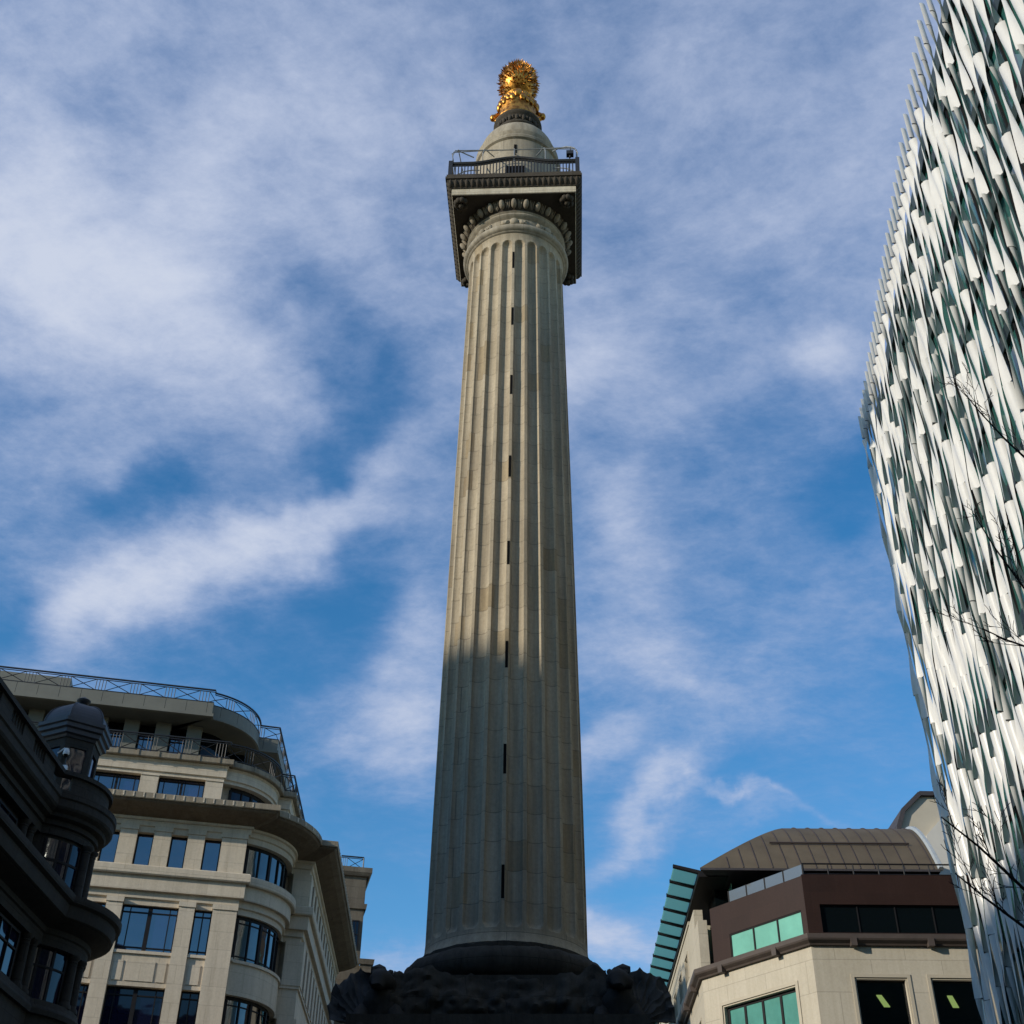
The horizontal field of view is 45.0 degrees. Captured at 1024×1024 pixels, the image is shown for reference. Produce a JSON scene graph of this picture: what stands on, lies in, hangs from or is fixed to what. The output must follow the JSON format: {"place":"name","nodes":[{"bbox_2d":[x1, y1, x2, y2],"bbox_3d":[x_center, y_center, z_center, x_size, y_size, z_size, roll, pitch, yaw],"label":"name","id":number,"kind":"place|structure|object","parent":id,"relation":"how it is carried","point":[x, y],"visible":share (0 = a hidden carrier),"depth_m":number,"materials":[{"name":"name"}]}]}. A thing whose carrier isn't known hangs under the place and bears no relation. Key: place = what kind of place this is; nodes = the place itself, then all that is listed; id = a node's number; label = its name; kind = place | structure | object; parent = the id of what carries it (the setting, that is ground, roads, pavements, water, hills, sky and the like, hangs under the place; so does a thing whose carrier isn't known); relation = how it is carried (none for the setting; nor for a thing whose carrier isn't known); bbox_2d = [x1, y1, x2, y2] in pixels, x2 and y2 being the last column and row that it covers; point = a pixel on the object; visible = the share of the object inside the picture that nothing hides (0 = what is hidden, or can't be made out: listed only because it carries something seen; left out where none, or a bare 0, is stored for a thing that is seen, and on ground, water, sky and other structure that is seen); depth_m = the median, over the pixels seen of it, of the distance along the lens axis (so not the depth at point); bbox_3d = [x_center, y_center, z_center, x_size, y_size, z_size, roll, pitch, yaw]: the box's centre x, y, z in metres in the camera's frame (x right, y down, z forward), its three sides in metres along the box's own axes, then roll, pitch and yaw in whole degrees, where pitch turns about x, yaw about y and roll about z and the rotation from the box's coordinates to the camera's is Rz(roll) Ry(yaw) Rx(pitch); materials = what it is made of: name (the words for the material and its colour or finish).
{"place":"outdoors","nodes":[
{"label":"outdoors","id":0,"kind":"place"},
{"bbox_2d":[0,0,951,982],"label":"sky","id":1,"kind":"structure","parent":0,"point":[233,305],"materials":[{"name":"blue"}]},
{"bbox_2d":[649,826,998,1023],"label":"vaulted building","id":2,"kind":"structure","parent":0,"point":[792,925],"depth_m":63.77,"materials":[{"name":"beige stone"}]},
{"bbox_2d":[728,989,799,1023],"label":"window","id":3,"kind":"structure","parent":2,"relation":"in","point":[780,1008],"depth_m":62.29,"materials":[{"name":"teal glass"}]},
{"bbox_2d":[730,910,803,956],"bbox_3d":[13.171,21.899,64.033,0.082,1.300,5.030,25,-43,-29],"label":"window","id":4,"kind":"structure","parent":2,"relation":"in","point":[788,926],"depth_m":64.05,"materials":[{"name":"teal glass"}]},
{"bbox_2d":[856,981,911,1023],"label":"window","id":5,"kind":"structure","parent":2,"relation":"in","point":[856,981],"depth_m":60.42,"materials":[{"name":"black glass"}]},
{"bbox_2d":[820,905,973,933],"bbox_3d":[26.943,20.564,62.189,22.780,1.420,0.082,0,-36,1],"label":"window","id":6,"kind":"structure","parent":2,"relation":"in","point":[835,918],"depth_m":62.32,"materials":[{"name":"black glass"}]},
{"bbox_2d":[932,981,984,1010],"bbox_3d":[21.661,23.973,59.795,2.410,2.470,0.070,0,-36,1],"label":"window","id":7,"kind":"structure","parent":2,"relation":"in","point":[932,981],"depth_m":60.48,"materials":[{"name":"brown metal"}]},
{"bbox_2d":[889,791,967,874],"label":"gable building","id":8,"kind":"structure","parent":0,"point":[919,810],"depth_m":78.87,"materials":[{"name":"stone"}]},
{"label":"pavement","id":9,"kind":"structure","parent":0,"visible":0},
{"bbox_2d":[327,58,675,1023],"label":"memorial column","id":10,"kind":"structure","parent":9,"relation":"on","point":[505,942],"depth_m":41.30,"materials":[{"name":"beige stone"}]},
{"bbox_2d":[925,362,1023,928],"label":"bare tree","id":11,"kind":"object","parent":9,"relation":"on","point":[988,854],"visible":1,"depth_m":13.71,"materials":[{"name":"brown plant"}]},
{"label":"ground","id":12,"kind":"structure","parent":0,"visible":0},
{"bbox_2d":[0,677,121,1023],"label":"corner building","id":13,"kind":"structure","parent":12,"relation":"on","point":[59,930],"depth_m":41.28,"materials":[{"name":"grey stone"}]},
{"bbox_2d":[0,799,17,824],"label":"window","id":14,"kind":"structure","parent":13,"relation":"in","point":[2,804],"depth_m":40.89,"materials":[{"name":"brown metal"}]},
{"bbox_2d":[0,912,20,978],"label":"window","id":15,"kind":"structure","parent":13,"relation":"in","point":[9,934],"depth_m":38.51,"materials":[{"name":"blue glass"}]},
{"bbox_2d":[28,946,68,1004],"bbox_3d":[-15.439,15.153,40.549,0.257,1.616,1.811,-25,-44,31],"label":"window","id":16,"kind":"structure","parent":13,"relation":"in","point":[49,967],"depth_m":40.66,"materials":[{"name":"blue glass"}]},
{"bbox_2d":[42,837,81,890],"bbox_3d":[-15.709,12.442,42.857,0.224,2.019,1.491,-25,-44,31],"label":"window","id":17,"kind":"structure","parent":13,"relation":"in","point":[64,857],"depth_m":43.07,"materials":[{"name":"grey glass"}]},
{"bbox_2d":[58,748,69,757],"bbox_3d":[-16.744,9.010,46.233,0.487,0.385,0.238,-18,-40,24],"label":"security camera","id":18,"kind":"object","parent":13,"relation":"attached to","point":[66,751],"visible":1,"depth_m":46.12,"materials":[{"name":"white plastic"}]},
{"bbox_2d":[0,666,357,1023],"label":"office building","id":19,"kind":"structure","parent":12,"relation":"on","point":[218,886],"depth_m":62.01,"materials":[{"name":"stone"}]},
{"bbox_2d":[76,984,88,1023],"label":"window","id":20,"kind":"structure","parent":19,"relation":"in","point":[83,991],"depth_m":56.65,"materials":[{"name":"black glass"}]},
{"bbox_2d":[98,832,119,861],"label":"window","id":21,"kind":"structure","parent":19,"relation":"in","point":[107,854],"depth_m":60.83,"materials":[{"name":"blue glass"}]},
{"bbox_2d":[110,731,122,747],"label":"window","id":22,"kind":"structure","parent":19,"relation":"in","point":[115,734],"depth_m":66.37,"materials":[{"name":"blue glass"}]},
{"bbox_2d":[94,771,140,790],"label":"window","id":23,"kind":"structure","parent":19,"relation":"in","point":[110,780],"depth_m":63.86,"materials":[{"name":"blue glass"}]},
{"bbox_2d":[99,986,164,1023],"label":"window","id":24,"kind":"structure","parent":19,"relation":"in","point":[121,1005],"depth_m":57.01,"materials":[{"name":"blue glass"}]},
{"bbox_2d":[132,834,153,864],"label":"window","id":25,"kind":"structure","parent":19,"relation":"in","point":[144,842],"depth_m":61.23,"materials":[{"name":"blue glass"}]},
{"bbox_2d":[136,734,153,750],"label":"window","id":26,"kind":"structure","parent":19,"relation":"in","point":[143,742],"depth_m":66.58,"materials":[{"name":"blue glass"}]},
{"bbox_2d":[114,905,178,952],"bbox_3d":[-17.419,19.946,59.077,2.642,2.169,0.095,8,-37,-10],"label":"window","id":27,"kind":"structure","parent":19,"relation":"in","point":[144,928],"depth_m":59.12,"materials":[{"name":"blue glass"}]},
{"bbox_2d":[167,737,184,753],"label":"window","id":28,"kind":"structure","parent":19,"relation":"in","point":[178,745],"depth_m":66.88,"materials":[{"name":"blue glass"}]},
{"bbox_2d":[167,837,187,867],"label":"window","id":29,"kind":"structure","parent":19,"relation":"in","point":[178,845],"depth_m":61.52,"materials":[{"name":"blue glass"}]},
{"bbox_2d":[156,778,204,797],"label":"window","id":30,"kind":"structure","parent":19,"relation":"in","point":[165,785],"depth_m":64.38,"materials":[{"name":"blue glass"}]},
{"bbox_2d":[176,991,199,1023],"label":"window","id":31,"kind":"structure","parent":19,"relation":"in","point":[188,1006],"depth_m":57.48,"materials":[{"name":"blue glass"}]},
{"bbox_2d":[188,911,211,955],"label":"window","id":32,"kind":"structure","parent":19,"relation":"in","point":[199,937],"depth_m":59.52,"materials":[{"name":"blue glass"}]},
{"bbox_2d":[200,840,221,870],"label":"window","id":33,"kind":"structure","parent":19,"relation":"in","point":[211,852],"depth_m":61.79,"materials":[{"name":"blue glass"}]},
{"bbox_2d":[221,996,268,1023],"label":"bay window","id":34,"kind":"structure","parent":19,"relation":"in","point":[235,1010],"depth_m":58.56,"materials":[{"name":"blue glass"}]},
{"bbox_2d":[228,788,264,803],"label":"bay window","id":35,"kind":"structure","parent":19,"relation":"in","point":[234,794],"depth_m":65.49,"materials":[{"name":"glass"}]},
{"bbox_2d":[231,916,278,972],"bbox_3d":[-12.443,21.684,61.344,0.834,2.181,4.065,-12,-38,17],"label":"bay window","id":36,"kind":"structure","parent":19,"relation":"in","point":[254,941],"depth_m":60.67,"materials":[{"name":"blue glass"}]},
{"bbox_2d":[243,846,286,888],"bbox_3d":[-12.400,18.637,63.587,0.834,1.719,4.065,-12,-38,17],"label":"bay window","id":37,"kind":"structure","parent":19,"relation":"in","point":[259,863],"depth_m":62.90,"materials":[{"name":"blue glass"}]},
{"bbox_2d":[334,855,374,1023],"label":"building","id":38,"kind":"structure","parent":12,"relation":"on","point":[357,879],"depth_m":86.92,"materials":[{"name":"beige stone"}]},
{"bbox_2d":[352,920,359,948],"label":"window","id":39,"kind":"structure","parent":38,"relation":"in","point":[355,923],"depth_m":85.74,"materials":[{"name":"black glass"}]},
{"bbox_2d":[858,0,1023,1023],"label":"finned building","id":40,"kind":"structure","parent":12,"relation":"on","point":[941,457],"depth_m":42.12,"materials":[{"name":"white painted metal"},{"name":"teal glass"}]}
]}

